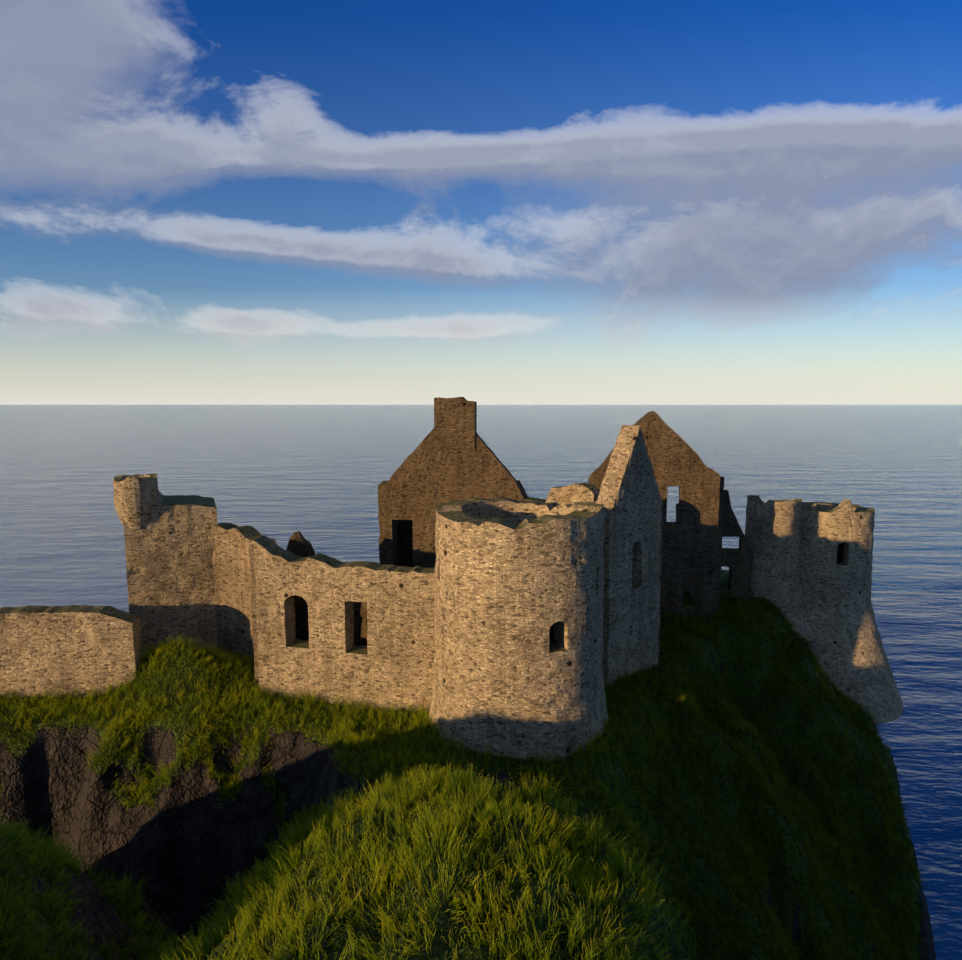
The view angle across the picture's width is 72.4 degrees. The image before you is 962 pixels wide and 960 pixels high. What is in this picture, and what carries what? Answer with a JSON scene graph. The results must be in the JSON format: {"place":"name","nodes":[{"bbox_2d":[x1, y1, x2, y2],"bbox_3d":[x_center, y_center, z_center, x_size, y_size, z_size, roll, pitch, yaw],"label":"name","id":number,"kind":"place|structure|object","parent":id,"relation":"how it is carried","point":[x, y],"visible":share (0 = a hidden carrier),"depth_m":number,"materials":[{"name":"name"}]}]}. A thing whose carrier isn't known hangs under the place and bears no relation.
{"place":"outdoors","nodes":[
{"label":"outdoors","id":0,"kind":"place"},
{"bbox_2d":[378,481,399,565],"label":"wall","id":1,"kind":"structure","parent":0,"point":[381,523],"depth_m":48.10,"materials":[{"name":"brown stone"}]},
{"bbox_2d":[398,520,412,566],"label":"wall","id":2,"kind":"structure","parent":0,"point":[405,532],"depth_m":50.82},
{"bbox_2d":[0,569,935,959],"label":"headland terrain","id":3,"kind":"structure","parent":0,"point":[724,785],"depth_m":33.11,"materials":[{"name":"green plant"}]},
{"bbox_2d":[0,605,142,697],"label":"wall","id":4,"kind":"structure","parent":3,"relation":"on","point":[55,650],"depth_m":37.58,"materials":[{"name":"stone"}]},
{"bbox_2d":[123,491,217,651],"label":"gatehouse tower","id":5,"kind":"structure","parent":3,"relation":"on","point":[171,578],"depth_m":42.35,"materials":[{"name":"beige stone"}]},
{"bbox_2d":[113,474,158,528],"bbox_3d":[-21.790,1.307,41.616,2.553,3.369,2.552,0,7,2],"label":"turret","id":6,"kind":"object","parent":5,"relation":"attached to","point":[135,495],"visible":0.85,"depth_m":40.68,"materials":[{"name":"beige stone"}]},
{"bbox_2d":[211,522,276,685],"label":"castle wall","id":7,"kind":"structure","parent":3,"relation":"on","point":[235,586],"depth_m":42.84,"materials":[{"name":"beige stone"}]},
{"bbox_2d":[286,531,315,605],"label":"stub wall","id":8,"kind":"structure","parent":3,"relation":"on","point":[299,545],"depth_m":42.70,"materials":[{"name":"brown stone"}]},
{"bbox_2d":[294,595,366,645],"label":"wall","id":9,"kind":"structure","parent":3,"relation":"on","point":[359,625],"depth_m":41.08,"materials":[{"name":"brown stone"}]},
{"bbox_2d":[253,535,435,711],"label":"curtain wall","id":10,"kind":"structure","parent":3,"relation":"on","point":[392,662],"depth_m":37.07,"materials":[{"name":"stone"}]},
{"bbox_2d":[383,428,516,567],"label":"gable wall","id":11,"kind":"structure","parent":3,"relation":"on","point":[426,477],"depth_m":46.74,"materials":[{"name":"brown stone"}]},
{"bbox_2d":[434,397,476,448],"bbox_3d":[-1.801,-4.054,46.643,2.946,3.666,1.532,0,7,2],"label":"chimney","id":12,"kind":"object","parent":11,"relation":"on","point":[455,422],"visible":0.98,"depth_m":46.01,"materials":[{"name":"brown stone"}]},
{"bbox_2d":[428,497,608,760],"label":"round tower","id":13,"kind":"structure","parent":3,"relation":"on","point":[519,618],"depth_m":31.87,"materials":[{"name":"stone"}]},
{"bbox_2d":[515,480,545,501],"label":"wall","id":14,"kind":"structure","parent":3,"relation":"on","point":[521,493],"depth_m":46.30,"materials":[{"name":"brown stone"}]},
{"bbox_2d":[545,483,599,505],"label":"ruined wall","id":15,"kind":"structure","parent":3,"relation":"on","point":[572,493],"depth_m":43.65,"materials":[{"name":"stone"}]},
{"bbox_2d":[596,425,661,685],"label":"gable wall","id":16,"kind":"structure","parent":3,"relation":"on","point":[629,498],"depth_m":39.81,"materials":[{"name":"stone"}]},
{"bbox_2d":[588,411,719,617],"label":"gable wall","id":17,"kind":"structure","parent":3,"relation":"on","point":[689,540],"depth_m":51.27,"materials":[{"name":"brown stone"}]},
{"bbox_2d":[662,608,716,630],"bbox_3d":[15.713,10.596,49.360,5.835,2.506,0.069,-4,8,-30],"label":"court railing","id":18,"kind":"object","parent":3,"relation":"on","point":[688,619],"visible":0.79,"depth_m":49.27,"materials":[{"name":"metal"}]},
{"bbox_2d":[719,489,752,600],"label":"ruined wall","id":19,"kind":"structure","parent":3,"relation":"on","point":[737,562],"depth_m":56.76,"materials":[{"name":"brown stone"}]},
{"bbox_2d":[745,495,817,640],"bbox_3d":[25.453,7.528,58.671,8.900,11.888,5.890,6,9,41],"label":"round tower fragment","id":20,"kind":"object","parent":3,"relation":"on","point":[773,530],"visible":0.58,"depth_m":57.42,"materials":[{"name":"stone"}]},
{"bbox_2d":[800,499,902,724],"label":"round tower","id":21,"kind":"structure","parent":3,"relation":"on","point":[836,550],"depth_m":56.70,"materials":[{"name":"stone"}]},
{"bbox_2d":[0,405,961,959],"bbox_3d":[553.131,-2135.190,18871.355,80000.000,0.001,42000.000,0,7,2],"label":"sea","id":22,"kind":"structure","parent":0,"point":[314,475],"depth_m":410.93,"materials":[{"name":"liquid"}]},
{"bbox_2d":[0,0,961,404],"label":"sky","id":23,"kind":"structure","parent":0,"point":[203,202],"materials":[{"name":"blue"}]},
{"bbox_2d":[675,477,724,615],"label":"wall","id":24,"kind":"structure","parent":0,"point":[692,582],"depth_m":52.29,"materials":[{"name":"brown stone"}]}
]}

